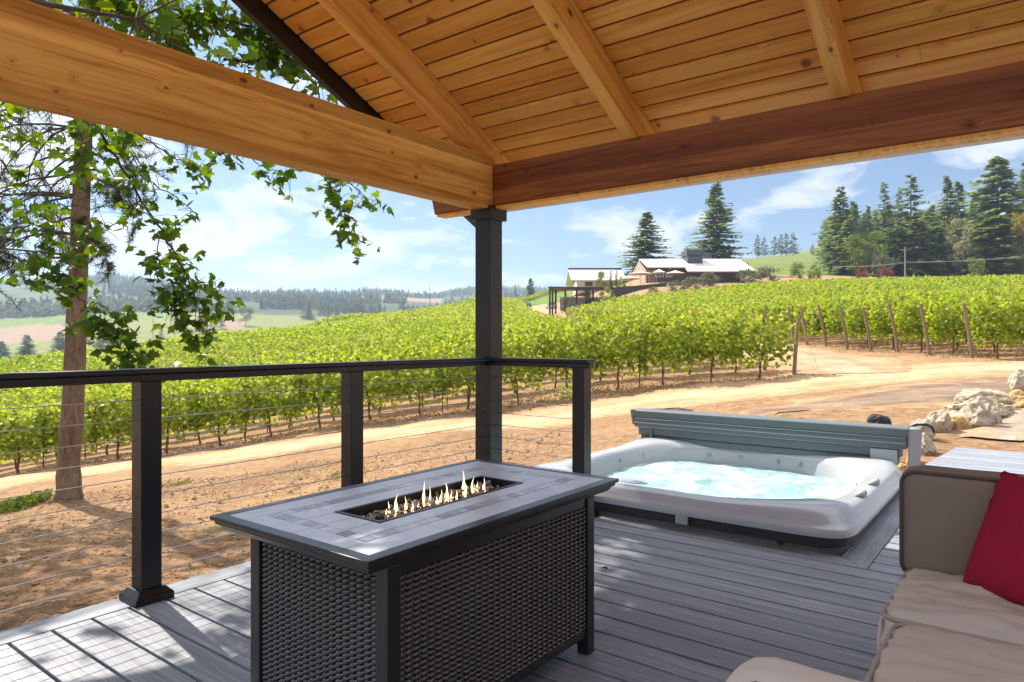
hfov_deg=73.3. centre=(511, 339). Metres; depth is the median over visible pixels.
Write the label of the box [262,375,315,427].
grapevine
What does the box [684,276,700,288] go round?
shrub
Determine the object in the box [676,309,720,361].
grapevine
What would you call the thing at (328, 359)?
grapevine
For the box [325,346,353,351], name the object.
grapevine
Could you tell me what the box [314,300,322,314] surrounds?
fir tree
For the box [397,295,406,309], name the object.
fir tree
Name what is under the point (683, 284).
shrub
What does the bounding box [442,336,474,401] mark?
grapevine
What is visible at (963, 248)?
broadleaf tree
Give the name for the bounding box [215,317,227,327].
fir tree
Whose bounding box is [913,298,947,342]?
grapevine
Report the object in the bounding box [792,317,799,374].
end post
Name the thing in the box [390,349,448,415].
grapevine
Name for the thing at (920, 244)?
cedar tree
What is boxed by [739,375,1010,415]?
gravel bank
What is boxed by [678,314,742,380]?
grapevine
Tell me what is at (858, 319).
grapevine
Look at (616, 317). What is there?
grapevine
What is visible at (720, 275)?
window
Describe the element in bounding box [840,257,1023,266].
power line
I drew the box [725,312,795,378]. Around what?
grapevine
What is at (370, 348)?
grapevine
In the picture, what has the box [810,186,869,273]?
fir tree
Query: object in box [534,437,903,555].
hot tub
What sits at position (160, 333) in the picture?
fir tree
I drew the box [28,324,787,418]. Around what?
trellis wire
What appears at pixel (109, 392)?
grapevine
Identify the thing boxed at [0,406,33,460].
grapevine
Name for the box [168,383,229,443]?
grapevine
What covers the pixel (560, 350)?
grapevine
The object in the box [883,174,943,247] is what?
fir tree
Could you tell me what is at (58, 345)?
fir tree
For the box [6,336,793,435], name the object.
trellis wire
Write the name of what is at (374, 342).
grapevine
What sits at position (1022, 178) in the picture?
fir tree
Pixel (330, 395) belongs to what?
grapevine
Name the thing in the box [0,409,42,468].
grapevine
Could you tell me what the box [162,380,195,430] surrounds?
grapevine
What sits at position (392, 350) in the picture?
grapevine
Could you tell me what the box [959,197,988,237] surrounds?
fir tree
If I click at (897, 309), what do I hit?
grapevine
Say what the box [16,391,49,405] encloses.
grapevine
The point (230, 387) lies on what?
grapevine
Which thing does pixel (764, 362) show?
end post
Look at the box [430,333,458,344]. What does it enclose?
grapevine
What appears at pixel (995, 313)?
grapevine
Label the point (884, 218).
fir tree
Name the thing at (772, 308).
grapevine
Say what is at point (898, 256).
cedar tree
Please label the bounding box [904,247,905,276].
utility pole
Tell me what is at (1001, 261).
cedar tree
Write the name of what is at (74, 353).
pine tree
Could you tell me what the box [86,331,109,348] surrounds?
broadleaf tree
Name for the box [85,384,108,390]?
grapevine
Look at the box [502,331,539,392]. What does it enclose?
grapevine
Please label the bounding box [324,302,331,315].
fir tree
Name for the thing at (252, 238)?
sky
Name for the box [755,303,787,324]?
grapevine
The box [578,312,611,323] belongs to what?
grapevine
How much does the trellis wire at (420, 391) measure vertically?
4.060 m
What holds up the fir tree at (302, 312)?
on the ground
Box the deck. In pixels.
[0,447,1023,681]
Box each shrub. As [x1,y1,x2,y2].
[559,295,574,312]
[580,289,591,304]
[596,286,615,302]
[617,276,626,286]
[648,286,659,292]
[666,280,691,291]
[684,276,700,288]
[695,272,719,285]
[734,268,757,282]
[755,265,782,281]
[788,260,805,278]
[807,263,821,279]
[856,265,868,277]
[871,252,894,276]
[877,267,893,277]
[965,256,988,275]
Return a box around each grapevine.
[0,400,21,409]
[0,404,52,473]
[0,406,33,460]
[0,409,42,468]
[0,412,39,456]
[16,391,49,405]
[16,393,56,406]
[17,399,56,409]
[26,398,59,410]
[27,401,82,458]
[30,402,88,451]
[31,398,106,451]
[45,388,61,398]
[53,391,61,398]
[84,385,131,458]
[84,393,129,454]
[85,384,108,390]
[85,390,124,445]
[85,394,119,451]
[96,386,125,398]
[101,383,126,389]
[111,383,131,390]
[112,383,131,396]
[120,383,177,437]
[129,380,202,453]
[162,379,209,436]
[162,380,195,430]
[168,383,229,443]
[184,377,251,445]
[199,378,238,389]
[201,379,240,433]
[216,361,245,365]
[217,377,273,435]
[235,375,303,437]
[241,376,287,423]
[245,356,267,364]
[255,360,288,364]
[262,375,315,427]
[268,353,300,363]
[272,360,305,410]
[274,353,299,363]
[279,374,331,418]
[286,353,321,361]
[286,355,349,428]
[302,347,328,354]
[306,353,353,420]
[319,348,342,356]
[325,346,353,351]
[326,352,371,400]
[328,349,360,355]
[336,350,402,420]
[341,349,381,357]
[343,342,372,353]
[349,347,367,356]
[354,348,390,354]
[356,345,380,354]
[359,351,406,413]
[363,339,390,346]
[366,344,399,353]
[368,345,414,404]
[375,337,397,347]
[382,345,420,388]
[388,342,420,351]
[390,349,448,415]
[398,345,447,406]
[400,336,421,344]
[406,337,458,398]
[411,334,435,343]
[421,335,457,390]
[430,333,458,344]
[435,338,474,408]
[437,330,467,339]
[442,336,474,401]
[448,333,474,392]
[450,332,474,366]
[451,329,474,343]
[457,336,473,346]
[502,325,530,378]
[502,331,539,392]
[502,333,534,386]
[502,333,547,401]
[514,321,553,333]
[529,320,573,380]
[530,320,582,387]
[534,323,599,394]
[535,319,577,358]
[547,315,578,326]
[556,316,596,326]
[567,318,610,349]
[569,318,616,373]
[573,321,628,380]
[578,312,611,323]
[579,313,610,322]
[584,318,652,389]
[590,316,628,326]
[604,313,649,366]
[611,314,658,371]
[616,310,674,376]
[623,309,662,349]
[635,312,693,384]
[642,308,686,363]
[647,308,679,318]
[651,314,699,367]
[661,309,720,373]
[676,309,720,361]
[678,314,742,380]
[688,306,739,366]
[707,313,766,371]
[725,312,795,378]
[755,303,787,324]
[768,302,801,332]
[778,303,811,333]
[793,301,826,336]
[804,298,847,338]
[824,302,863,343]
[834,299,871,333]
[844,298,891,347]
[857,298,895,343]
[863,303,916,348]
[878,297,911,304]
[881,299,920,345]
[885,295,915,300]
[890,300,925,341]
[891,295,949,350]
[894,296,927,304]
[903,299,945,347]
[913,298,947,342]
[922,297,984,353]
[935,300,972,348]
[936,301,973,345]
[940,292,960,298]
[946,291,986,342]
[952,294,985,301]
[963,293,1023,358]
[967,293,1023,352]
[976,298,1013,347]
[985,292,1017,297]
[986,291,1017,296]
[1008,298,1023,342]
[1013,293,1023,345]
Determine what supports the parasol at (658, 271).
on the ground
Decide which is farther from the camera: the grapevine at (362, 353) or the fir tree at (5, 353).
the fir tree at (5, 353)
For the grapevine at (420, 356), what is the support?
on the ground
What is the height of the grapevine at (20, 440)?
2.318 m
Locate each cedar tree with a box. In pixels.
[868,227,923,275]
[890,220,956,276]
[916,226,965,275]
[946,215,1023,275]
[956,223,1008,275]
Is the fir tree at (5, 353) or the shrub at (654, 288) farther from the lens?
the fir tree at (5, 353)
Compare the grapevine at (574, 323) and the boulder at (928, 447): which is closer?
the boulder at (928, 447)
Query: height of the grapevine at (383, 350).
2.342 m
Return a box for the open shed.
[548,287,613,314]
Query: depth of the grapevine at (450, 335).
39.58 m
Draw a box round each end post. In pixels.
[763,316,769,369]
[787,307,793,343]
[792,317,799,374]
[800,307,808,344]
[817,304,826,345]
[840,308,848,348]
[862,307,872,350]
[888,303,899,352]
[919,303,930,354]
[962,303,973,357]
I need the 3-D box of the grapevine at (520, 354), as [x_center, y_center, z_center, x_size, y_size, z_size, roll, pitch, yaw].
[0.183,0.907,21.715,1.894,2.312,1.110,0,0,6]
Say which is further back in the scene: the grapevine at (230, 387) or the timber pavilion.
the grapevine at (230, 387)
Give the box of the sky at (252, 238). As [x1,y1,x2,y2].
[0,0,1023,294]
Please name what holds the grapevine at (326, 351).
on the ground
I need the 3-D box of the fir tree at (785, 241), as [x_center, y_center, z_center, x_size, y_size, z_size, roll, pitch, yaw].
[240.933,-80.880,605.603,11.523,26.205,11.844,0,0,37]
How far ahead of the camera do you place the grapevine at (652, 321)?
26.41 m
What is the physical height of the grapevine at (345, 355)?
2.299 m
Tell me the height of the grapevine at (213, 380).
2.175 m
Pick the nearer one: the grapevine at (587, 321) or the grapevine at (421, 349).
the grapevine at (421, 349)
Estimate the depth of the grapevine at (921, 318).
30.13 m
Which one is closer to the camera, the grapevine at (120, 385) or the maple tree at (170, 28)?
the maple tree at (170, 28)
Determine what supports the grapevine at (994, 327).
on the ground
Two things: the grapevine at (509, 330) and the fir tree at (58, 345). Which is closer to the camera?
the grapevine at (509, 330)
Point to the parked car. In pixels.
(547, 306)
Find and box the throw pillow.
[963,471,1023,605]
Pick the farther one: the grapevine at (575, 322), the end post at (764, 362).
the grapevine at (575, 322)
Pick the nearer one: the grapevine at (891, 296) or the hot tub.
the hot tub
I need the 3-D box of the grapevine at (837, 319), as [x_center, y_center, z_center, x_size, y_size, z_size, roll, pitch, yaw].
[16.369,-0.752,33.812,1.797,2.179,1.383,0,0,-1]
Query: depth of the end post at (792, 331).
37.41 m
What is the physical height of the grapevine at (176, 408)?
2.411 m
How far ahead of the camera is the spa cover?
5.75 m
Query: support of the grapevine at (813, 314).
on the ground
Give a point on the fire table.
(476, 570)
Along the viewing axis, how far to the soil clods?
21.88 m
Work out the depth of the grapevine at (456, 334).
30.67 m
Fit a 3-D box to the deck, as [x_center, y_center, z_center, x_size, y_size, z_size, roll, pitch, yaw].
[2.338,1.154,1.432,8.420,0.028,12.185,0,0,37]
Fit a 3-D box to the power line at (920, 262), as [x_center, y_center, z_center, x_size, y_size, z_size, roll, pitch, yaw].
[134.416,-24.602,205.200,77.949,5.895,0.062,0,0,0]
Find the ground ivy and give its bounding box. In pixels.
[0,488,52,514]
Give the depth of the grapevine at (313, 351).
43.81 m
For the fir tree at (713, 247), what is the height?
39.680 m
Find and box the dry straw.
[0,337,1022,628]
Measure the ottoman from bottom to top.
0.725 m
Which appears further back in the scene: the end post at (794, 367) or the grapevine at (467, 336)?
the grapevine at (467, 336)
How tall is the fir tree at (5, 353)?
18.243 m
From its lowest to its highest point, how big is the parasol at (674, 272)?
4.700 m
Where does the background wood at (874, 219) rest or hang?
on the ground
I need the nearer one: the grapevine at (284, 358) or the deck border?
the deck border
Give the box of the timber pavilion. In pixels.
[0,0,1023,461]
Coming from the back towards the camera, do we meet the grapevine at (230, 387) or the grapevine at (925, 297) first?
the grapevine at (925, 297)
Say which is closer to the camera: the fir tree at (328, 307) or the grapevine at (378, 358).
the grapevine at (378, 358)
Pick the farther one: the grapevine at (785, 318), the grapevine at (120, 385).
the grapevine at (785, 318)
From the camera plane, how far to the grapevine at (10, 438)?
25.66 m
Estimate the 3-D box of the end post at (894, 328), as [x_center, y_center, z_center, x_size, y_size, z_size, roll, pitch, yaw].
[15.685,-0.326,28.237,0.552,2.330,0.127,0,0,-1]
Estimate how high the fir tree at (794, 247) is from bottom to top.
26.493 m
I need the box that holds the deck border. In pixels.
[0,494,898,646]
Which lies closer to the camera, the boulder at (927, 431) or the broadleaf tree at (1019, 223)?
the boulder at (927, 431)
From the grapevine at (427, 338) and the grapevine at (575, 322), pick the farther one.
the grapevine at (427, 338)
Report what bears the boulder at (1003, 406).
on the ground
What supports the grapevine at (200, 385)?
on the ground
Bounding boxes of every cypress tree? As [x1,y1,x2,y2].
[609,270,612,286]
[615,270,618,286]
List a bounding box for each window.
[655,273,663,276]
[719,274,729,276]
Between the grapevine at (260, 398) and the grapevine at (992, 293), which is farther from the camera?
the grapevine at (992, 293)
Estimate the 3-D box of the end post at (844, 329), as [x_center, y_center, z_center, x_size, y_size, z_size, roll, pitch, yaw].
[15.435,-0.356,31.927,0.470,2.235,0.127,0,0,-1]
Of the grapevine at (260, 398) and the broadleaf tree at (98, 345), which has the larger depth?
the broadleaf tree at (98, 345)
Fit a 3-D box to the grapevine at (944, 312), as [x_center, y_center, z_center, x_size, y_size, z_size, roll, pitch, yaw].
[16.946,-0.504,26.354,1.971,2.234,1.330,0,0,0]
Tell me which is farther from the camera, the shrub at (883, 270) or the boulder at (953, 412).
the shrub at (883, 270)
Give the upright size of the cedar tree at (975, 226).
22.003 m
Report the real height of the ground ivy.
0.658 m
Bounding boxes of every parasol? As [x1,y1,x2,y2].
[621,275,639,285]
[628,271,652,284]
[653,269,665,272]
[665,270,684,274]
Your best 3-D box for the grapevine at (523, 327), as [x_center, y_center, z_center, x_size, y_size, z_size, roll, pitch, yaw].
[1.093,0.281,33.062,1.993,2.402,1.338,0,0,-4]
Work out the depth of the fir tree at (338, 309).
939.47 m
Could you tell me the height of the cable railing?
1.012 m
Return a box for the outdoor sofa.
[863,465,1023,681]
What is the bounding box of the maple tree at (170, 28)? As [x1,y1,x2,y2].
[0,0,394,382]
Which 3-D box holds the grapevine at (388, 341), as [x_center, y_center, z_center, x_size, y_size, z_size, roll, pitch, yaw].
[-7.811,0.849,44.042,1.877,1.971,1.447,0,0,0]
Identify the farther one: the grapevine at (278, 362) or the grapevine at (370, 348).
the grapevine at (370, 348)
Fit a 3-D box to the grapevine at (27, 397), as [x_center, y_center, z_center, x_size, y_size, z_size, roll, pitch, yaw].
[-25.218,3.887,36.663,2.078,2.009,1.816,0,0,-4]
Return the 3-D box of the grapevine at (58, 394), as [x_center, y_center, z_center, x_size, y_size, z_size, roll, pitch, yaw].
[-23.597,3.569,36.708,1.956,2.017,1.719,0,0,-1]
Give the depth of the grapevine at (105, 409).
21.23 m
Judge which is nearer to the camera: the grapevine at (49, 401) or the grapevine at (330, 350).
the grapevine at (49, 401)
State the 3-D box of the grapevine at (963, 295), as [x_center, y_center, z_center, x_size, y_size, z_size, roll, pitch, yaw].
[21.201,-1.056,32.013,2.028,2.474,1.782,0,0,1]
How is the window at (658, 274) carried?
in the lodge
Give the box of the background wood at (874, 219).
[816,204,1023,268]
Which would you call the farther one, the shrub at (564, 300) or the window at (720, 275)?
the window at (720, 275)
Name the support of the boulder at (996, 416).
on the ground
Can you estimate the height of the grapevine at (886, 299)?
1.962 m
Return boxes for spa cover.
[630,408,935,466]
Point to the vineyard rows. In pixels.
(354, 328)
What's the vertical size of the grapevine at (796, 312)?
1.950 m
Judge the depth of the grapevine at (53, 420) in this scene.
21.19 m
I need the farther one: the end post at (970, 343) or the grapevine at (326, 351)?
the grapevine at (326, 351)
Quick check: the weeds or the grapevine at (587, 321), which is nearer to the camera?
the weeds
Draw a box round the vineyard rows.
[0,274,1023,456]
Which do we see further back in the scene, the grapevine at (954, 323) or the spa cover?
the grapevine at (954, 323)
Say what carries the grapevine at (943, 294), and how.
on the ground
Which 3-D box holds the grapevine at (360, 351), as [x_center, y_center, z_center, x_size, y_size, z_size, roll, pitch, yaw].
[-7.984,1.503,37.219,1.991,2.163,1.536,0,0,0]
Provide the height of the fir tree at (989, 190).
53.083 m
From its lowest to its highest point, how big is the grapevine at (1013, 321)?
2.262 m
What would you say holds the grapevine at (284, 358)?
on the ground
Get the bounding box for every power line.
[834,256,1017,266]
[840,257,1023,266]
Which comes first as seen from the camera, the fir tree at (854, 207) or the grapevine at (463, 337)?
the grapevine at (463, 337)
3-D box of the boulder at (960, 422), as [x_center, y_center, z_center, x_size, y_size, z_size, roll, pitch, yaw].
[5.701,1.114,8.814,0.342,0.304,0.269,10,-13,-33]
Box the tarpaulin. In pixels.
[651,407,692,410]
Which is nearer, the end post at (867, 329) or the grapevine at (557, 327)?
the grapevine at (557, 327)
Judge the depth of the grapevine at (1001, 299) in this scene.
26.44 m
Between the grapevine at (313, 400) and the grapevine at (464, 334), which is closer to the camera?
the grapevine at (313, 400)
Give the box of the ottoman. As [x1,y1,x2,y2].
[726,657,861,681]
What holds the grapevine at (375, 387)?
on the ground
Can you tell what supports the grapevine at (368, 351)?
on the ground
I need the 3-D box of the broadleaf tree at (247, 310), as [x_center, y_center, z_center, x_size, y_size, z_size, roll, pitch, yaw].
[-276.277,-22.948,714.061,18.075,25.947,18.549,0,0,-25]
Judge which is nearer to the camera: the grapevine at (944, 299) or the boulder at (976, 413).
the boulder at (976, 413)
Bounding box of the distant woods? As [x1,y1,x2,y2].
[0,271,563,318]
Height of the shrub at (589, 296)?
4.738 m
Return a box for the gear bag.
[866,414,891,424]
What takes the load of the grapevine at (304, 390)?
on the ground
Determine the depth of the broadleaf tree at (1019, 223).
212.54 m
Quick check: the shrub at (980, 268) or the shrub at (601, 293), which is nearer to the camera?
the shrub at (601, 293)
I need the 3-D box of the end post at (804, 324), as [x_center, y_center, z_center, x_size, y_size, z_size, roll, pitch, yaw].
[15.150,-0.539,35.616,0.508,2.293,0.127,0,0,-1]
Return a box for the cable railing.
[0,357,598,611]
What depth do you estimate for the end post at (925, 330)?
26.34 m
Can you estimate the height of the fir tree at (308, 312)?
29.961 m
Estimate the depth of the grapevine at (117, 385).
36.84 m
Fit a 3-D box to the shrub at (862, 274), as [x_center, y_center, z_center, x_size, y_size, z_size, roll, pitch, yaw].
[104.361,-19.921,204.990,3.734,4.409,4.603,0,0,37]
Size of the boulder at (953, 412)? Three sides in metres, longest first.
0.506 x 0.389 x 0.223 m
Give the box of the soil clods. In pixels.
[1,339,1023,477]
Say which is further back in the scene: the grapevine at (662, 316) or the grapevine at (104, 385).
the grapevine at (104, 385)
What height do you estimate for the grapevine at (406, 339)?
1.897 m
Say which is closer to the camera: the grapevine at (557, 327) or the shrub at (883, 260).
the grapevine at (557, 327)
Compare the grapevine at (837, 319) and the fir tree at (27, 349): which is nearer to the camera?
the grapevine at (837, 319)
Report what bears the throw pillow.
on the outdoor sofa
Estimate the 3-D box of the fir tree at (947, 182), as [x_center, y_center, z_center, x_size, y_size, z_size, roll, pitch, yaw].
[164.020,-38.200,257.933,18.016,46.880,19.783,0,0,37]
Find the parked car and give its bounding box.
[546,302,554,308]
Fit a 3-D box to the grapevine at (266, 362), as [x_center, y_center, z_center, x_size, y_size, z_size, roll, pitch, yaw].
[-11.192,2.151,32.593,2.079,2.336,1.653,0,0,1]
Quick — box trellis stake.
[639,329,639,386]
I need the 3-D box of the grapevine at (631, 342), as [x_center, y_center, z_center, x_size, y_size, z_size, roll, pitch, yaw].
[3.332,0.483,21.850,2.085,2.354,1.693,0,0,-5]
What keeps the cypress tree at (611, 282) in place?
on the ground
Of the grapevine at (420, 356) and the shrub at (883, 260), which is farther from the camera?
the shrub at (883, 260)
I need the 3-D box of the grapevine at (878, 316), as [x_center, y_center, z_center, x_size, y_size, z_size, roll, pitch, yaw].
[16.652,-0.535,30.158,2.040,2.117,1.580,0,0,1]
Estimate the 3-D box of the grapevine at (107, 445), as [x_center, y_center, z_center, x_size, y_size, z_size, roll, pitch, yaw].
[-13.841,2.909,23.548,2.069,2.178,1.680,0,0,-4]
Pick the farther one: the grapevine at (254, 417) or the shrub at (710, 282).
the shrub at (710, 282)
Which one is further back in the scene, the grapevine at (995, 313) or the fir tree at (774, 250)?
the fir tree at (774, 250)
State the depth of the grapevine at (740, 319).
24.18 m
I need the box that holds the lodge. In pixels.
[632,249,756,282]
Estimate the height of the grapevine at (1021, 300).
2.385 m
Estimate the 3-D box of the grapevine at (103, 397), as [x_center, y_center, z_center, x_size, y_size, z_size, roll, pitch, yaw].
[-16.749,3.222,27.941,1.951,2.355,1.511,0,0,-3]
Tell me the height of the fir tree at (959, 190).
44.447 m
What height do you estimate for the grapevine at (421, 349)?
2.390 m
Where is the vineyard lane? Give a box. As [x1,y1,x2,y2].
[530,304,913,374]
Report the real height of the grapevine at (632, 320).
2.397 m
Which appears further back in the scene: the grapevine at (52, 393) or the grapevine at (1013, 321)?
the grapevine at (52, 393)
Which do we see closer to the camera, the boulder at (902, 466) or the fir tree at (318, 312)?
the boulder at (902, 466)
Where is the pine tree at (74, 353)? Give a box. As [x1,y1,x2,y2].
[0,0,223,502]
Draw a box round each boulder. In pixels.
[897,462,907,470]
[910,418,935,438]
[921,433,936,455]
[926,410,952,431]
[943,395,1010,416]
[948,410,959,414]
[950,415,971,429]
[954,388,1015,404]
[958,397,994,427]
[991,406,1001,424]
[999,403,1014,413]
[1008,369,1023,391]
[1008,389,1023,407]
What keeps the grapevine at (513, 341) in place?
on the ground
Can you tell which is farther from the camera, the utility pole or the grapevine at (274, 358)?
the utility pole
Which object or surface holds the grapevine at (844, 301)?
on the ground
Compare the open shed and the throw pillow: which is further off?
the open shed
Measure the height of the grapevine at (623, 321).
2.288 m
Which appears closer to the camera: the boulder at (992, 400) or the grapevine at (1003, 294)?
the boulder at (992, 400)
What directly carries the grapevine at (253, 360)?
on the ground
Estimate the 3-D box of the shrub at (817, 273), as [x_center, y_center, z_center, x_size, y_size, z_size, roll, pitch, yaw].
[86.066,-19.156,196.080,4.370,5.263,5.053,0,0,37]
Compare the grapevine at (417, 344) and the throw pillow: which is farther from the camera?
the grapevine at (417, 344)
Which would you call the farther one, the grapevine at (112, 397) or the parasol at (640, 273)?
the parasol at (640, 273)
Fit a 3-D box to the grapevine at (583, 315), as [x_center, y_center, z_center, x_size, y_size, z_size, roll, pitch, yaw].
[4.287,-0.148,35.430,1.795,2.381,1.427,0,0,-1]
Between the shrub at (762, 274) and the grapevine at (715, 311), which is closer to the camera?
the grapevine at (715, 311)
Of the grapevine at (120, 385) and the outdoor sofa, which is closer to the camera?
the outdoor sofa
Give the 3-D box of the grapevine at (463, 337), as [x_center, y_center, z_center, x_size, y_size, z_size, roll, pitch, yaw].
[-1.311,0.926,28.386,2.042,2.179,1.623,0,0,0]
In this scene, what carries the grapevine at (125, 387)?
on the ground
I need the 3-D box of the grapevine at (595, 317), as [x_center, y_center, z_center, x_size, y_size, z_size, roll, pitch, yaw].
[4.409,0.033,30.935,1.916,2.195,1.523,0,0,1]
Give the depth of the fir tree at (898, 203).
269.62 m
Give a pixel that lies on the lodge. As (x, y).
(695, 262)
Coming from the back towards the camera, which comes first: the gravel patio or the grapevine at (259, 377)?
the grapevine at (259, 377)
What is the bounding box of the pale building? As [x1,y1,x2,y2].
[566,268,626,295]
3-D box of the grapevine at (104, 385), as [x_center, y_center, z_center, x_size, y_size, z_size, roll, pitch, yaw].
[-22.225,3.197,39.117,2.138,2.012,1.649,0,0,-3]
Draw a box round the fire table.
[210,459,618,681]
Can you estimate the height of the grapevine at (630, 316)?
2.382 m
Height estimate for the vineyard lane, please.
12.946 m
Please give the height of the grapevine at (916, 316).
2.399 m
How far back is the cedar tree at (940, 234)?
228.05 m
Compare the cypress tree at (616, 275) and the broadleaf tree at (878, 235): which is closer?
the cypress tree at (616, 275)
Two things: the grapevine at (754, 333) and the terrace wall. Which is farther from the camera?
the terrace wall
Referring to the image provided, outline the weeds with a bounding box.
[162,431,510,496]
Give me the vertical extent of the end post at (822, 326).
2.369 m
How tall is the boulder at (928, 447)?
0.318 m
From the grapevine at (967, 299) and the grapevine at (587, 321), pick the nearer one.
the grapevine at (587, 321)
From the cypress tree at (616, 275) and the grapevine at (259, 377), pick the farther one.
the cypress tree at (616, 275)
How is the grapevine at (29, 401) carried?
on the ground
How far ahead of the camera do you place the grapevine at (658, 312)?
33.22 m
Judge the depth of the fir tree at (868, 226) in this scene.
258.19 m
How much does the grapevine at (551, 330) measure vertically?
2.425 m
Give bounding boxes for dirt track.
[0,361,1023,488]
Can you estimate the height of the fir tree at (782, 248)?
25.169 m
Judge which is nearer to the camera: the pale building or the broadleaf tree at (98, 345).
the pale building
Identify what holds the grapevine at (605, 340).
on the ground
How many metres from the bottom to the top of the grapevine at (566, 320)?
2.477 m
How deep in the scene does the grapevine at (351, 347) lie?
41.65 m
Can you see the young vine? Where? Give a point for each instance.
(561, 387)
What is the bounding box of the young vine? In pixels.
[554,383,571,399]
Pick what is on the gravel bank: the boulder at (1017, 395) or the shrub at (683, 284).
the boulder at (1017, 395)
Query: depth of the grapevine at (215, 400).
21.36 m
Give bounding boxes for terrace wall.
[611,283,666,296]
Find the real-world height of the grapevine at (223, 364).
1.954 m
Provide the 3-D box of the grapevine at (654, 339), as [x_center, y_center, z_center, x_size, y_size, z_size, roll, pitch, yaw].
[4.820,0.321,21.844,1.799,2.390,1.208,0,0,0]
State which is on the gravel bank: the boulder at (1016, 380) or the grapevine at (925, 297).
the boulder at (1016, 380)
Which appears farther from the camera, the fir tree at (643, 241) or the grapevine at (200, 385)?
the fir tree at (643, 241)
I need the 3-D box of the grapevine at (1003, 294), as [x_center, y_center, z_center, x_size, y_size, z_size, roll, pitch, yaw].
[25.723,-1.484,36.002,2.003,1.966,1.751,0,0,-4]
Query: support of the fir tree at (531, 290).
on the ground
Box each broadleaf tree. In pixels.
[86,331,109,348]
[237,305,254,322]
[593,271,609,286]
[840,233,871,275]
[858,231,890,275]
[943,217,975,275]
[1009,212,1023,273]
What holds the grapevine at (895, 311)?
on the ground
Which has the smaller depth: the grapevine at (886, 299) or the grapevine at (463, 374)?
the grapevine at (463, 374)
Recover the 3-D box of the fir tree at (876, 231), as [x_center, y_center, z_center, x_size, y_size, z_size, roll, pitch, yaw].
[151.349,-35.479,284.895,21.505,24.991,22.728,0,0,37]
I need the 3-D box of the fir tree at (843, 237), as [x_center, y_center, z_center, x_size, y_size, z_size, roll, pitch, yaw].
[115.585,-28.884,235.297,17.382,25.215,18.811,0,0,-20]
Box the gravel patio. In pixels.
[959,408,1023,441]
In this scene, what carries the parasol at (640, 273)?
on the ground
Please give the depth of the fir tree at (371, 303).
964.05 m
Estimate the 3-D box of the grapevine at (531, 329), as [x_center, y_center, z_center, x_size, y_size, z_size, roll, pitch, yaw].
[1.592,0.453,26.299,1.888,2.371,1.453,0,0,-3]
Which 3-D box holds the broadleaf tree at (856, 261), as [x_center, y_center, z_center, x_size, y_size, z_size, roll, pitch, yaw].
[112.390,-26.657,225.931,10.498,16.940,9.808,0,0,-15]
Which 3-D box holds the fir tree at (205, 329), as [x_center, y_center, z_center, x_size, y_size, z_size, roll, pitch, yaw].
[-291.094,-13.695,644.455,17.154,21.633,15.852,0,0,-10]
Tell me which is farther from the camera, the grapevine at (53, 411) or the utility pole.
the utility pole
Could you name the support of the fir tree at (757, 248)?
on the ground
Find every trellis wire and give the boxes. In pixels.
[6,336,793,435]
[14,351,790,449]
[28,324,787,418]
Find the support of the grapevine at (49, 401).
on the ground
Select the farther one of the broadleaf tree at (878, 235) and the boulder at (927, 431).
the broadleaf tree at (878, 235)
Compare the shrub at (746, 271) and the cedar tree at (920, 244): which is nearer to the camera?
the shrub at (746, 271)
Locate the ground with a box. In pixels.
[0,247,1023,630]
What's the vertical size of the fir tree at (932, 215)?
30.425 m
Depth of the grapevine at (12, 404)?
36.57 m
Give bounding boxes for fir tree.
[0,341,12,360]
[12,335,39,356]
[43,331,64,352]
[157,329,166,338]
[192,314,208,330]
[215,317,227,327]
[298,303,306,318]
[303,300,315,318]
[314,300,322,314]
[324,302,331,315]
[335,302,342,314]
[350,300,355,312]
[366,300,373,314]
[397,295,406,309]
[524,278,536,301]
[616,212,681,275]
[675,182,752,273]
[753,236,765,256]
[760,237,769,255]
[767,236,779,255]
[776,234,789,254]
[780,233,792,255]
[787,232,800,253]
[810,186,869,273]
[820,218,875,275]
[849,201,865,270]
[857,206,874,272]
[867,182,900,261]
[869,223,886,254]
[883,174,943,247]
[890,187,906,250]
[895,212,940,268]
[930,176,964,266]
[941,181,972,243]
[945,156,1023,268]
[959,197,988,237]
[1009,163,1023,260]
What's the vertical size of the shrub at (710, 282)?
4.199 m
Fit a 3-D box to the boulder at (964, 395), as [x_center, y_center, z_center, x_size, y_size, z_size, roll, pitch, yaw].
[7.076,0.951,10.310,0.782,0.433,0.547,3,0,26]
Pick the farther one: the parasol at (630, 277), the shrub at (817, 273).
the shrub at (817, 273)
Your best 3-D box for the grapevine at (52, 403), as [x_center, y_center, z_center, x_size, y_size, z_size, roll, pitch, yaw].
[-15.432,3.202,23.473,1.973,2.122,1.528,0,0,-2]
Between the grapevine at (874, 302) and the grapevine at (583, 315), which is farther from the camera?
the grapevine at (583, 315)

